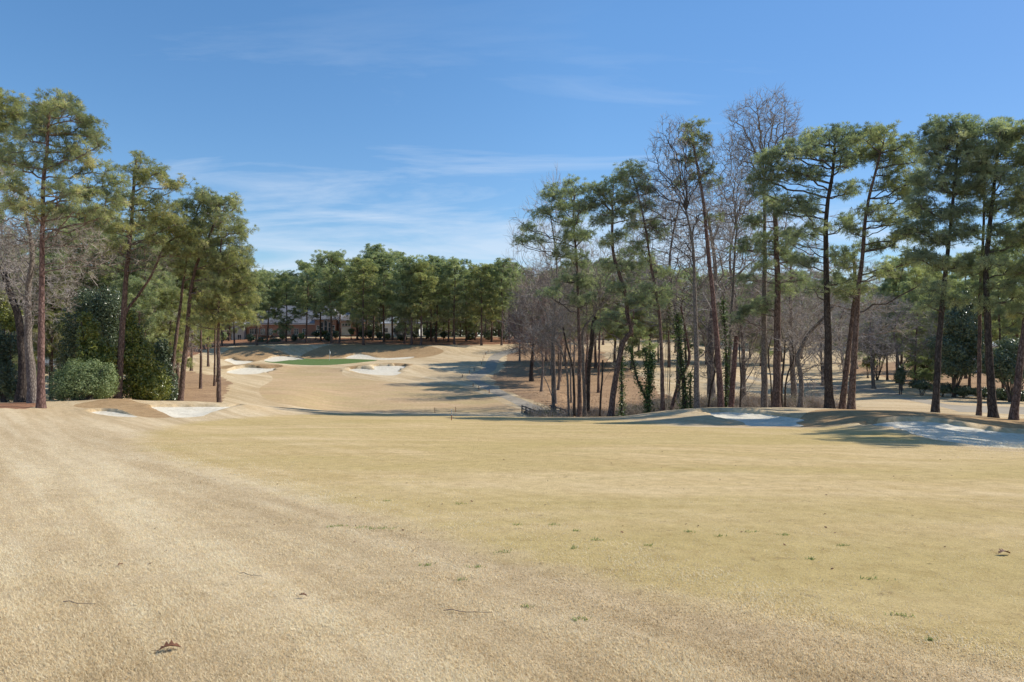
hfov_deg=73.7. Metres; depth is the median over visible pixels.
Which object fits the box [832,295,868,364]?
pine tree
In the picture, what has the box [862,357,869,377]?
evergreen shrub
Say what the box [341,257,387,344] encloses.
pine tree
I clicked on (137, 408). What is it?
grass bank
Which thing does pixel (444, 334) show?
garden shrub
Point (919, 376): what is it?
evergreen shrub
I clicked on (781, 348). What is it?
bare tree
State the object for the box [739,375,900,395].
path
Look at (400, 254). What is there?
pine tree
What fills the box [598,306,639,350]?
bare tree
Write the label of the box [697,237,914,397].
bare tree
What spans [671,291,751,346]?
bare tree
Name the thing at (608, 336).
pine tree
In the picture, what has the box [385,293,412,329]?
pine tree
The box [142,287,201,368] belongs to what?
pine tree
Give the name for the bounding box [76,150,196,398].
pine tree
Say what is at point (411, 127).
sky
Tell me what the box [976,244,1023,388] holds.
pine tree
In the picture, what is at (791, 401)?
bramble bush
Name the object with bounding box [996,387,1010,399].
hedge shrub
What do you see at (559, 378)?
bare tree
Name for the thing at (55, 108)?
pine tree
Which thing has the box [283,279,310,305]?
pine tree
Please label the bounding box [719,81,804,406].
bare tree
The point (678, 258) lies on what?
bare tree
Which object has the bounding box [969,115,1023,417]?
pine tree
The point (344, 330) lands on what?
door
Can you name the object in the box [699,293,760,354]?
bare tree
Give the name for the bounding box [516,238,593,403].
tree
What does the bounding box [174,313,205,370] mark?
bare tree
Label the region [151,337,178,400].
holly tree
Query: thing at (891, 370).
leaf litter
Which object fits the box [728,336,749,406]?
dead tree
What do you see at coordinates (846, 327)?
bare tree
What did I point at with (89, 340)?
magnolia tree
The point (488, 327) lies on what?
pine tree
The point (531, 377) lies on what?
bare tree
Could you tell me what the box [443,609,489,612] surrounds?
twig
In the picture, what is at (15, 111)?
pine tree
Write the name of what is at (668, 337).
pine tree
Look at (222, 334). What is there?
pine tree
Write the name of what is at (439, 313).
pine tree
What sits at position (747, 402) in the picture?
bramble bush
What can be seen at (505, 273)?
pine tree
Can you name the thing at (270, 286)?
pine tree
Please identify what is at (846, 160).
pine tree
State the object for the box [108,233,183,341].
pine tree
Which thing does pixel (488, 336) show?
garden shrub
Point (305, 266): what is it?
pine tree
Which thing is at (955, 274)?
pine tree
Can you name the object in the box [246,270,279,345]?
pine tree
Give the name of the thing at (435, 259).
pine tree
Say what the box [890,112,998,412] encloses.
pine tree
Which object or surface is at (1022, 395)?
hedge shrub
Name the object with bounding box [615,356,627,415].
ivy covered tree
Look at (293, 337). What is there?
garden shrub
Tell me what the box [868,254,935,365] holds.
pine tree
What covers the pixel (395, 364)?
grass bank
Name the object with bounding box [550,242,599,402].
bare tree
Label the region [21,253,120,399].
bare tree
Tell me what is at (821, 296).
pine tree
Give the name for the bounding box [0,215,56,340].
bare tree
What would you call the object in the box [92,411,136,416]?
bunker sand
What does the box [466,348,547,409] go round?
cart path
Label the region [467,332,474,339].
garden shrub
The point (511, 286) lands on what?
pine tree
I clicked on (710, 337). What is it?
bare tree
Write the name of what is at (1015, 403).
pine tree
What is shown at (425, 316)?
pine tree
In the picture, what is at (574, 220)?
pine tree
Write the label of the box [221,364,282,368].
grass bank
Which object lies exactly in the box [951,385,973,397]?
hedge shrub
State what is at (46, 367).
pine tree
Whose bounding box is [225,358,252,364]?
bunker sand
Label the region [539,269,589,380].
pine tree
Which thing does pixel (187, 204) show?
pine tree
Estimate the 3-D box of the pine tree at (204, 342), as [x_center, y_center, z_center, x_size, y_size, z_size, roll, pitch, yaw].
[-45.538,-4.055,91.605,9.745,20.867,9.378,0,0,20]
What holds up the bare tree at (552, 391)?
on the ground at (244, 397)
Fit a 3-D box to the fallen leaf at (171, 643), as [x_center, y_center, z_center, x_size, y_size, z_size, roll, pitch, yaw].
[-2.486,2.200,4.924,0.179,0.052,0.102,0,0,0]
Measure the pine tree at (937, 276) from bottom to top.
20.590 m
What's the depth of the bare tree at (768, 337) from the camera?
151.07 m
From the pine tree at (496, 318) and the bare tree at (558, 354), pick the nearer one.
the bare tree at (558, 354)
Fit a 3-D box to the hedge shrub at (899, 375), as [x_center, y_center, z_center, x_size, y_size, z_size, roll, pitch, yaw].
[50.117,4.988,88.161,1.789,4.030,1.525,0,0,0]
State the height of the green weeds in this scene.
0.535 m
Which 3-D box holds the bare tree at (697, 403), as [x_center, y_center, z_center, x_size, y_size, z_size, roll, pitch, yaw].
[14.204,-6.804,58.744,9.118,26.447,6.529,0,0,0]
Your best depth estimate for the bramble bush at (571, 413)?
67.43 m
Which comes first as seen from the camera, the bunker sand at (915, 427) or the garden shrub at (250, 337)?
the bunker sand at (915, 427)
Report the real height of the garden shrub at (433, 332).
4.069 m
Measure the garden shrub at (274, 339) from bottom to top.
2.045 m
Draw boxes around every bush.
[518,402,566,416]
[521,404,567,415]
[557,404,598,416]
[582,405,607,416]
[603,401,652,416]
[639,391,670,406]
[640,393,701,411]
[676,394,705,407]
[693,389,738,407]
[734,389,770,406]
[768,390,813,407]
[797,388,838,408]
[821,395,857,408]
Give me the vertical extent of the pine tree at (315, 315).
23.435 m
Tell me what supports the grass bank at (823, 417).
on the ground at (244, 397)
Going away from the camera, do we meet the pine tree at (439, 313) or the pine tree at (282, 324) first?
the pine tree at (282, 324)
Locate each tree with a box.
[0,86,132,407]
[0,87,30,179]
[0,166,100,402]
[0,202,19,328]
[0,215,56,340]
[0,219,38,331]
[0,232,46,402]
[0,244,46,344]
[0,255,50,397]
[0,321,17,402]
[12,213,115,398]
[13,235,71,390]
[16,270,87,399]
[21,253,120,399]
[34,204,129,342]
[50,283,121,399]
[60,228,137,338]
[63,274,145,317]
[73,311,123,399]
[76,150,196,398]
[106,273,175,386]
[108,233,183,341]
[113,207,202,369]
[115,309,174,400]
[122,215,207,398]
[134,298,195,365]
[141,238,212,387]
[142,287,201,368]
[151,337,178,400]
[162,182,227,387]
[174,247,232,388]
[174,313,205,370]
[175,281,216,370]
[177,188,263,400]
[184,239,265,402]
[190,287,227,366]
[206,267,247,385]
[216,265,246,381]
[220,307,253,340]
[220,323,230,345]
[233,305,249,344]
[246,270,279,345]
[250,271,283,312]
[258,269,285,342]
[270,269,305,341]
[283,259,322,342]
[283,276,299,305]
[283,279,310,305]
[296,270,327,303]
[300,262,336,340]
[305,248,357,343]
[321,256,356,342]
[336,259,371,339]
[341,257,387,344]
[357,254,369,337]
[359,243,396,340]
[364,250,404,341]
[381,248,409,339]
[384,261,429,343]
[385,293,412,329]
[388,254,430,344]
[399,260,439,344]
[406,293,425,330]
[414,288,438,338]
[417,260,442,340]
[423,254,451,341]
[428,289,460,331]
[431,262,465,341]
[432,256,475,343]
[433,267,451,338]
[444,278,471,336]
[451,269,480,340]
[462,263,502,344]
[462,271,484,335]
[464,274,485,339]
[476,263,509,341]
[480,293,496,331]
[482,311,506,336]
[484,257,523,344]
[489,262,524,342]
[501,161,599,411]
[501,284,530,360]
[502,281,566,391]
[503,263,563,380]
[506,267,536,341]
[511,174,599,416]
[515,271,589,389]
[515,303,588,416]
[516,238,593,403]
[522,272,562,360]
[522,273,597,416]
[524,271,563,374]
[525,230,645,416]
[529,285,589,371]
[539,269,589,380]
[544,266,583,365]
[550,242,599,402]
[557,264,612,380]
[562,267,605,374]
[574,269,616,416]
[576,263,618,367]
[581,174,647,416]
[585,267,623,392]
[594,254,640,362]
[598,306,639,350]
[599,346,618,415]
[604,169,876,398]
[605,139,760,400]
[606,259,658,369]
[610,158,681,410]
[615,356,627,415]
[623,291,665,355]
[626,342,659,412]
[627,113,722,407]
[630,264,672,360]
[646,311,673,362]
[648,269,692,366]
[651,306,692,409]
[652,275,699,409]
[670,115,724,406]
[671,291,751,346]
[673,267,706,362]
[674,307,708,361]
[683,369,693,408]
[684,146,820,396]
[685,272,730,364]
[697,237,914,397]
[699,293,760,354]
[699,325,731,407]
[701,128,762,398]
[710,269,755,362]
[718,297,733,406]
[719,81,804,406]
[721,311,769,406]
[722,194,811,406]
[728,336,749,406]
[730,278,771,356]
[735,273,786,365]
[742,121,875,408]
[749,306,788,367]
[758,298,802,361]
[758,313,782,403]
[767,293,872,385]
[768,301,810,406]
[769,311,802,406]
[770,290,861,407]
[773,269,814,365]
[782,276,869,378]
[794,292,916,393]
[805,268,843,339]
[816,293,935,388]
[817,293,868,368]
[818,237,910,408]
[830,120,934,408]
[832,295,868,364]
[846,276,883,305]
[848,297,951,389]
[859,310,883,375]
[859,327,899,380]
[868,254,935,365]
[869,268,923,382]
[869,292,898,379]
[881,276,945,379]
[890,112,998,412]
[903,333,941,379]
[911,264,959,335]
[923,287,984,397]
[926,271,963,329]
[942,257,977,378]
[945,279,998,386]
[947,248,1018,346]
[953,116,1013,415]
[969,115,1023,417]
[975,271,1023,387]
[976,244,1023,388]
[981,337,1023,401]
[989,117,1023,419]
[996,216,1023,331]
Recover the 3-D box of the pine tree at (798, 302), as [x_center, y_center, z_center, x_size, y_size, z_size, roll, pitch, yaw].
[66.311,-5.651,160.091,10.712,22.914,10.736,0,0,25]
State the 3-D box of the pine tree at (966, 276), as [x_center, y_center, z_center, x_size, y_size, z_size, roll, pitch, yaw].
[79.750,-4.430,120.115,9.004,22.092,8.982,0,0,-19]
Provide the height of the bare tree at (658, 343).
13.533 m
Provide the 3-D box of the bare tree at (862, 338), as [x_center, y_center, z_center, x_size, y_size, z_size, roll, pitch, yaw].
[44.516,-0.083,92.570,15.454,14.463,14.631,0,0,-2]
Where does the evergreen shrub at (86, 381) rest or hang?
on the ground at (244, 397)
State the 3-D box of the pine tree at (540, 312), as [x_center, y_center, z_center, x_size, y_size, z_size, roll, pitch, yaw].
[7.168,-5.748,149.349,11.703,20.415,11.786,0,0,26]
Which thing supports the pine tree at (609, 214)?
on the ground at (244, 397)
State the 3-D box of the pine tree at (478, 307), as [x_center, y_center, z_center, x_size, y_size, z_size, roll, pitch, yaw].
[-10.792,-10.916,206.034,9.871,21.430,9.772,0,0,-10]
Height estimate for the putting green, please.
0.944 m
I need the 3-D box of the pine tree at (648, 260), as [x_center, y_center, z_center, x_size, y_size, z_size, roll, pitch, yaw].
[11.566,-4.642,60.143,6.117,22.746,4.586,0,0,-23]
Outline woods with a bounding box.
[194,292,1020,339]
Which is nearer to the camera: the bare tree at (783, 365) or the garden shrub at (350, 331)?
the bare tree at (783, 365)
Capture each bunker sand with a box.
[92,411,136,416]
[152,407,227,417]
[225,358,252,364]
[227,368,273,373]
[264,356,300,361]
[346,354,412,359]
[350,366,405,374]
[710,412,803,426]
[873,421,1023,447]
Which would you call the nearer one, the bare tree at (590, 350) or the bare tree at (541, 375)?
the bare tree at (590, 350)
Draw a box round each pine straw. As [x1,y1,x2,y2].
[0,402,35,408]
[179,337,589,357]
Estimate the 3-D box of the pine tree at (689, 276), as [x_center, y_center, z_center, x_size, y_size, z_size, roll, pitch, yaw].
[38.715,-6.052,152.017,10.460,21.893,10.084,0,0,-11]
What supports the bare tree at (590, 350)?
on the ground at (244, 397)
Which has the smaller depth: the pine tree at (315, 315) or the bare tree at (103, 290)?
the bare tree at (103, 290)
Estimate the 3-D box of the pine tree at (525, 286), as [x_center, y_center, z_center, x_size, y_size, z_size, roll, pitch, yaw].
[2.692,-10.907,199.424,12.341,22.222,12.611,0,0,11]
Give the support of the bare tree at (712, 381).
on the ground at (244, 397)
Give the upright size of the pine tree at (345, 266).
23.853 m
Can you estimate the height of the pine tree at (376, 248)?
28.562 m
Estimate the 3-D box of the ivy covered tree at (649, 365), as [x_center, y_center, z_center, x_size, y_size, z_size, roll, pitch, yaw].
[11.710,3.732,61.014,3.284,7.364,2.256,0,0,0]
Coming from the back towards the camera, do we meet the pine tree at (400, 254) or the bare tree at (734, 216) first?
the pine tree at (400, 254)
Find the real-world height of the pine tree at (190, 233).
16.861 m
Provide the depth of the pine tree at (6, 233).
80.31 m
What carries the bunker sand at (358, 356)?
on the ground at (244, 397)
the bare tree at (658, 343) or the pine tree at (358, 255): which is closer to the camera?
the bare tree at (658, 343)
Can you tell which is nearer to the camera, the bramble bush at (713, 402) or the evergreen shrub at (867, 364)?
the bramble bush at (713, 402)
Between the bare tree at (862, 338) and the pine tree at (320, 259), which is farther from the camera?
the pine tree at (320, 259)
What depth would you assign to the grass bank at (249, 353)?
168.43 m
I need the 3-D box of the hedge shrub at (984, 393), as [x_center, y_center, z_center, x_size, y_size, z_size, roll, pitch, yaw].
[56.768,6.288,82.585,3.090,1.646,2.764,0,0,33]
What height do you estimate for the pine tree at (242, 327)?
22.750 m
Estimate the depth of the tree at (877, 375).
117.83 m
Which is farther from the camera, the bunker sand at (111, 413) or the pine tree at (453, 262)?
the pine tree at (453, 262)
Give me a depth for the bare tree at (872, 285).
204.78 m
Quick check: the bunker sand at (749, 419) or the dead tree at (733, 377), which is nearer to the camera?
the bunker sand at (749, 419)
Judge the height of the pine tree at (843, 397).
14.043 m
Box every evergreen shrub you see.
[0,288,23,399]
[45,357,120,400]
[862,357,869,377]
[907,367,943,383]
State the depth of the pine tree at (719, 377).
59.85 m
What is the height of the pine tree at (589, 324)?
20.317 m
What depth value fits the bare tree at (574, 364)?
125.85 m
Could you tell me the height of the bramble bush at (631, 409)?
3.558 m
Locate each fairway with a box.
[133,414,1023,670]
[259,365,520,411]
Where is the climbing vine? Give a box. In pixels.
[664,301,671,398]
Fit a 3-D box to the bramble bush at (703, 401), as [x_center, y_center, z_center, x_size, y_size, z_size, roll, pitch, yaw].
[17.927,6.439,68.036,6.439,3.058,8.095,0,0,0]
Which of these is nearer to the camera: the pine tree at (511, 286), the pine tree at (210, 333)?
the pine tree at (210, 333)
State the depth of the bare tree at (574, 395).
64.79 m
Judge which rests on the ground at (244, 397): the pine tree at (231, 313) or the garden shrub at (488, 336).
the pine tree at (231, 313)
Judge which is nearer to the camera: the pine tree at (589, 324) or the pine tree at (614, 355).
the pine tree at (589, 324)
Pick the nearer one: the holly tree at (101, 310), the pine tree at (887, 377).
the holly tree at (101, 310)
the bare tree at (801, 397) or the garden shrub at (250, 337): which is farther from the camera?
the garden shrub at (250, 337)
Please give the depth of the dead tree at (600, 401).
66.08 m
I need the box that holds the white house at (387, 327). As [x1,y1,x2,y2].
[381,317,419,335]
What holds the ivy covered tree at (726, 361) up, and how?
on the ground at (244, 397)
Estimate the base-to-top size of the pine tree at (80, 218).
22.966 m
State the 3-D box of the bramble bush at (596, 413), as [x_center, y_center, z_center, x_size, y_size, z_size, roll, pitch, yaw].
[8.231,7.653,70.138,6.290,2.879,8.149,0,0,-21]
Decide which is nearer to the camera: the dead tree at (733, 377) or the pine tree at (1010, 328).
the dead tree at (733, 377)
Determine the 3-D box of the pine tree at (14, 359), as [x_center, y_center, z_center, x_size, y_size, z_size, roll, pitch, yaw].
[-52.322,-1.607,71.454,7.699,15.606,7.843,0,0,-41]
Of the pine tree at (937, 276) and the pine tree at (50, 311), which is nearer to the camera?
the pine tree at (50, 311)
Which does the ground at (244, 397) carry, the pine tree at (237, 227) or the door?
the pine tree at (237, 227)
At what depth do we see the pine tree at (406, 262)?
178.22 m
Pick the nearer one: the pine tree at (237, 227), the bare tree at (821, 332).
the pine tree at (237, 227)
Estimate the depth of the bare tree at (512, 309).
149.64 m
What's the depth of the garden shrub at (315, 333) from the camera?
206.53 m
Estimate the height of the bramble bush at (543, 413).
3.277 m
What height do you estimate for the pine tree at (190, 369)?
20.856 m
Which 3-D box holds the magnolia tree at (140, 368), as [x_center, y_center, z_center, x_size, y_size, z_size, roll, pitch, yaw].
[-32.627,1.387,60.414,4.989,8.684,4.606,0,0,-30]
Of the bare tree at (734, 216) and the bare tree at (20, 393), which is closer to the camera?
the bare tree at (20, 393)
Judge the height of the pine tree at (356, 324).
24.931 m
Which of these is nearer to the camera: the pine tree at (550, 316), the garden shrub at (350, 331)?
the pine tree at (550, 316)
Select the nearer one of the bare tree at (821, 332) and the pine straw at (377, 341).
the bare tree at (821, 332)
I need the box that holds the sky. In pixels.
[0,0,1023,336]
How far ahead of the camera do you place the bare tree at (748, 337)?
174.61 m
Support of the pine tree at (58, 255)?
on the ground at (244, 397)
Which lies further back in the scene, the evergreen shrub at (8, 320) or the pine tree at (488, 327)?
the pine tree at (488, 327)
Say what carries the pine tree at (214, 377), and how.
on the leaf litter at (205, 393)
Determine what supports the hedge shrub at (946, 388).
on the ground at (244, 397)
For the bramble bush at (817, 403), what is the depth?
66.66 m
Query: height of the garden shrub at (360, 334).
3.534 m
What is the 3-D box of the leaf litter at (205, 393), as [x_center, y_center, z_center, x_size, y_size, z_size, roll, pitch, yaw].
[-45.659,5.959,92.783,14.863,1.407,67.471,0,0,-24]
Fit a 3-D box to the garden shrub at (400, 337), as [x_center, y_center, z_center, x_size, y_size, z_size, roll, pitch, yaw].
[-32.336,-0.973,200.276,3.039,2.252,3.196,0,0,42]
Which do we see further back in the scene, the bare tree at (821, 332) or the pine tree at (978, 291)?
the bare tree at (821, 332)
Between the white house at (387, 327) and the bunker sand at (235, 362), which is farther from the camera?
the white house at (387, 327)
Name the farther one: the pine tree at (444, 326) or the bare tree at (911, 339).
the pine tree at (444, 326)
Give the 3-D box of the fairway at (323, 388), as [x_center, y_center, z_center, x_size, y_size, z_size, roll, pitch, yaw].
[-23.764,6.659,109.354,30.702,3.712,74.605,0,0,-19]
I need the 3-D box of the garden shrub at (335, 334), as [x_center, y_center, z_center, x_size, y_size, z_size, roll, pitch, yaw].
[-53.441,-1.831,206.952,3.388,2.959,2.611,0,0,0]
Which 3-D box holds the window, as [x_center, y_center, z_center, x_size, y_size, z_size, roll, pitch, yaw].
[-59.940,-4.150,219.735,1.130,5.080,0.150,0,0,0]
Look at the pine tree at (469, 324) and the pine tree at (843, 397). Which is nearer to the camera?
the pine tree at (843, 397)
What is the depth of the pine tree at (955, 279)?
110.34 m
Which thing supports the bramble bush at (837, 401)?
on the ground at (244, 397)
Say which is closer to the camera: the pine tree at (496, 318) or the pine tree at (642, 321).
the pine tree at (642, 321)
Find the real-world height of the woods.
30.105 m
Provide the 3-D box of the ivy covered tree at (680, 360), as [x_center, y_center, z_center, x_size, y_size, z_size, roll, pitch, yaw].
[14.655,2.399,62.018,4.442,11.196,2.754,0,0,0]
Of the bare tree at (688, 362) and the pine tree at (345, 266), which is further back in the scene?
the pine tree at (345, 266)
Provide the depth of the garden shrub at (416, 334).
207.03 m
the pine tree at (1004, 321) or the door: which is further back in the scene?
the door
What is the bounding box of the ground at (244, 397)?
[0,335,1023,681]
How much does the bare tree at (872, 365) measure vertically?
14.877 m
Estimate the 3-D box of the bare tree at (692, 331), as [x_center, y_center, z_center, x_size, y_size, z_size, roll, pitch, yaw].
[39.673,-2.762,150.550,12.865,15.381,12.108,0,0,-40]
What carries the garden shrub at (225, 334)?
on the pine straw at (377, 341)
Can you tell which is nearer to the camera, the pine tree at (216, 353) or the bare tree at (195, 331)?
the bare tree at (195, 331)
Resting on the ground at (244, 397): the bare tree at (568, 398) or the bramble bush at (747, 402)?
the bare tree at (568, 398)
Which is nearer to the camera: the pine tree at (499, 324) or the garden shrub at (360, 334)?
the garden shrub at (360, 334)
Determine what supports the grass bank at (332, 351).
on the ground at (244, 397)
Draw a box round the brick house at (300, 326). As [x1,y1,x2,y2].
[232,306,364,339]
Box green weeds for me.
[327,499,937,641]
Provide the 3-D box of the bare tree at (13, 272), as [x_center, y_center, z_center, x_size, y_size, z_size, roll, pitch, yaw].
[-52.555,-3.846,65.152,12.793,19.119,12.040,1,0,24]
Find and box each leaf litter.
[123,371,232,401]
[489,344,681,413]
[849,361,1023,395]
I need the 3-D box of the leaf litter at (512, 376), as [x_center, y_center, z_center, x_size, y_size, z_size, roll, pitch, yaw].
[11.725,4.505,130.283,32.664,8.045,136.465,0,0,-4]
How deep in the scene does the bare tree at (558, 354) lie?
119.98 m
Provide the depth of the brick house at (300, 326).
221.90 m
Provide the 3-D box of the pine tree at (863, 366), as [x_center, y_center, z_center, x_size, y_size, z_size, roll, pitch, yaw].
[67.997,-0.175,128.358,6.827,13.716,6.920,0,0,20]
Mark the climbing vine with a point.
(669, 358)
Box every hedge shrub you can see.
[893,364,907,394]
[908,379,931,395]
[927,382,952,396]
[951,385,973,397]
[968,386,986,398]
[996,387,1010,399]
[1012,390,1023,400]
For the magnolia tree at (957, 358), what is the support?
on the ground at (244, 397)
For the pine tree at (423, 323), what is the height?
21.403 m
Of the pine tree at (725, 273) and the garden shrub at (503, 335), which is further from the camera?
the garden shrub at (503, 335)
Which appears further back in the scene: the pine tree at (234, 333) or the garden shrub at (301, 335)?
the garden shrub at (301, 335)
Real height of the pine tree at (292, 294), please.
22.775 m
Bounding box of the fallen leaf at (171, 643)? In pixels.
[153,640,180,650]
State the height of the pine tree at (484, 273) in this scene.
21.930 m
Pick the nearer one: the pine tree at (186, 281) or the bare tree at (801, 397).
the bare tree at (801, 397)
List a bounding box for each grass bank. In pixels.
[74,399,170,417]
[220,346,288,361]
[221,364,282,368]
[301,344,443,358]
[347,363,412,368]
[776,409,1023,428]
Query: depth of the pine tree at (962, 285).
97.38 m
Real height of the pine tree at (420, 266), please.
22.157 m
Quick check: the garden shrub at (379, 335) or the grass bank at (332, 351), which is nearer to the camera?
the grass bank at (332, 351)
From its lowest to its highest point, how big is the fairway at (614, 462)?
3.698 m
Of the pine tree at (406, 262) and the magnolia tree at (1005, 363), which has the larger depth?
the pine tree at (406, 262)
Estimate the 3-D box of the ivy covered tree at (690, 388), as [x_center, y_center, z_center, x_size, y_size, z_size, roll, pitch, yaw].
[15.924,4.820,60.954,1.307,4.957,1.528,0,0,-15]
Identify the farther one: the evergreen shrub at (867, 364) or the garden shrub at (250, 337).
the garden shrub at (250, 337)
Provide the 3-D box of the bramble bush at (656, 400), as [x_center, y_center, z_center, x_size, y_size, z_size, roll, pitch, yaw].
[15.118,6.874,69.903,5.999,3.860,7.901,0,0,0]
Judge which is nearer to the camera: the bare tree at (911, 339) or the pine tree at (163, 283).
the pine tree at (163, 283)
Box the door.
[341,323,350,334]
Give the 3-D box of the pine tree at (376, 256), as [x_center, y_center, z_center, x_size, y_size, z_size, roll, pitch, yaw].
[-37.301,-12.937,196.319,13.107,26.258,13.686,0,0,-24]
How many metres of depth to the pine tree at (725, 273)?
158.89 m
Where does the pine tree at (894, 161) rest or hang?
on the ground at (244, 397)
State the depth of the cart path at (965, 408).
66.94 m
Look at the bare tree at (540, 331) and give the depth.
128.01 m
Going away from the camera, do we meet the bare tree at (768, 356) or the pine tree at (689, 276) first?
the bare tree at (768, 356)
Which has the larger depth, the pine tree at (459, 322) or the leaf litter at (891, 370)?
the pine tree at (459, 322)
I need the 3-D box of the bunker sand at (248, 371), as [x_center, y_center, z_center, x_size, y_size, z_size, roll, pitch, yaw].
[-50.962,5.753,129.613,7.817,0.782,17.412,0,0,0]
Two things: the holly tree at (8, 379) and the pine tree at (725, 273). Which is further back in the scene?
the pine tree at (725, 273)
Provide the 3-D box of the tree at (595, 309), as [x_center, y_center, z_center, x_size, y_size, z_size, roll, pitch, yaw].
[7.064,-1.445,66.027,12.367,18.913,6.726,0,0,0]
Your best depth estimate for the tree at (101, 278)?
76.64 m
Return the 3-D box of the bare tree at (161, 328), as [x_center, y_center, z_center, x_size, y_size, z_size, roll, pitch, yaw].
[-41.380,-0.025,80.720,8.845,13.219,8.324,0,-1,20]
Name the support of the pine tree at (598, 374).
on the leaf litter at (512, 376)
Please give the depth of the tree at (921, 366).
109.15 m
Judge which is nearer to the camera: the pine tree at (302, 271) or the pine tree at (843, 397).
the pine tree at (843, 397)
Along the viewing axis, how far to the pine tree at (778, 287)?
57.63 m
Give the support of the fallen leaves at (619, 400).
on the ground at (244, 397)
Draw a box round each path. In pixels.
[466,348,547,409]
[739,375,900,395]
[899,398,1023,413]
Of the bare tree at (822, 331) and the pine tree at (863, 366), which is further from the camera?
the pine tree at (863, 366)
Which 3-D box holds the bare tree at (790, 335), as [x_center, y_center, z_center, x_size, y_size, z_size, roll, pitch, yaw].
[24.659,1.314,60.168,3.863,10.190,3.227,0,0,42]
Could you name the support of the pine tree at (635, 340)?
on the ground at (244, 397)
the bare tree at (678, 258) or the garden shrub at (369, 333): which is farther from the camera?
the garden shrub at (369, 333)
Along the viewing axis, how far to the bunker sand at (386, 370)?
133.80 m
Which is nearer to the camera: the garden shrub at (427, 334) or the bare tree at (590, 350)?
the bare tree at (590, 350)
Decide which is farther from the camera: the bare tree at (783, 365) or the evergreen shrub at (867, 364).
the evergreen shrub at (867, 364)
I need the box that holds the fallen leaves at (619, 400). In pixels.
[533,391,817,416]
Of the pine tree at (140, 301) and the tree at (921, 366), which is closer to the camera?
the pine tree at (140, 301)
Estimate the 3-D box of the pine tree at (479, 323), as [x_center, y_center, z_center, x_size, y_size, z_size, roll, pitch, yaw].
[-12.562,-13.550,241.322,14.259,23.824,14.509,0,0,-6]
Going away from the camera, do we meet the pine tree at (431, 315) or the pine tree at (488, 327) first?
the pine tree at (431, 315)
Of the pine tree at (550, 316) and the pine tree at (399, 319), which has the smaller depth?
the pine tree at (550, 316)
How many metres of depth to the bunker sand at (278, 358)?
165.53 m
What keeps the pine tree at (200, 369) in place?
on the leaf litter at (205, 393)
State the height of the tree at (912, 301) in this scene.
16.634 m
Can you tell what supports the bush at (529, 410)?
on the ground at (244, 397)
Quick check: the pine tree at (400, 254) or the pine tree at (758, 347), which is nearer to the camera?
the pine tree at (758, 347)
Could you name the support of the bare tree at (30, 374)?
on the pine straw at (24, 405)
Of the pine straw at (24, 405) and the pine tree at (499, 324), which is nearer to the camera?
the pine straw at (24, 405)
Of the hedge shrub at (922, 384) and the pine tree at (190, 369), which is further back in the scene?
the pine tree at (190, 369)
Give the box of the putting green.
[265,358,376,364]
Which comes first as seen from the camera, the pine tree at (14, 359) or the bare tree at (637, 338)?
the pine tree at (14, 359)
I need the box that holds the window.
[324,321,327,330]
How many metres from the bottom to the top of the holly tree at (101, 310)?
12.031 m
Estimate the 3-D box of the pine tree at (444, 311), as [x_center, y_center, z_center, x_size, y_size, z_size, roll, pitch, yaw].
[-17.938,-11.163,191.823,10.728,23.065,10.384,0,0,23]
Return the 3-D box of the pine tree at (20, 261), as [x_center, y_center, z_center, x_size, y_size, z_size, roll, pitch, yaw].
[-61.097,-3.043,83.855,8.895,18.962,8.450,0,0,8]
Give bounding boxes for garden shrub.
[220,332,227,340]
[245,334,254,341]
[254,337,265,341]
[268,336,280,341]
[290,334,297,340]
[298,332,304,339]
[311,330,319,338]
[322,331,333,340]
[333,330,338,338]
[348,328,354,339]
[358,330,366,337]
[366,330,374,338]
[376,332,382,339]
[397,335,407,340]
[410,331,419,339]
[422,331,429,339]
[427,328,434,337]
[440,331,447,339]
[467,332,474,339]
[482,331,493,339]
[498,332,508,339]
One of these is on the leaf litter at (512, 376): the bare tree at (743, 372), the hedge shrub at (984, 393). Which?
the bare tree at (743, 372)
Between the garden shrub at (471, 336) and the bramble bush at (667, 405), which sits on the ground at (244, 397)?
the bramble bush at (667, 405)
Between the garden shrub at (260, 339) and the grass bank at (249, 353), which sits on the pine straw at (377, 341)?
the garden shrub at (260, 339)
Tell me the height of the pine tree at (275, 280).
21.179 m
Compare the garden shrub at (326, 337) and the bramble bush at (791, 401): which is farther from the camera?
the garden shrub at (326, 337)
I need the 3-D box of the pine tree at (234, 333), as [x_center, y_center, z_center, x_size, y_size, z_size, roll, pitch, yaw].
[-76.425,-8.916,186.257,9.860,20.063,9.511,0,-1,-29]

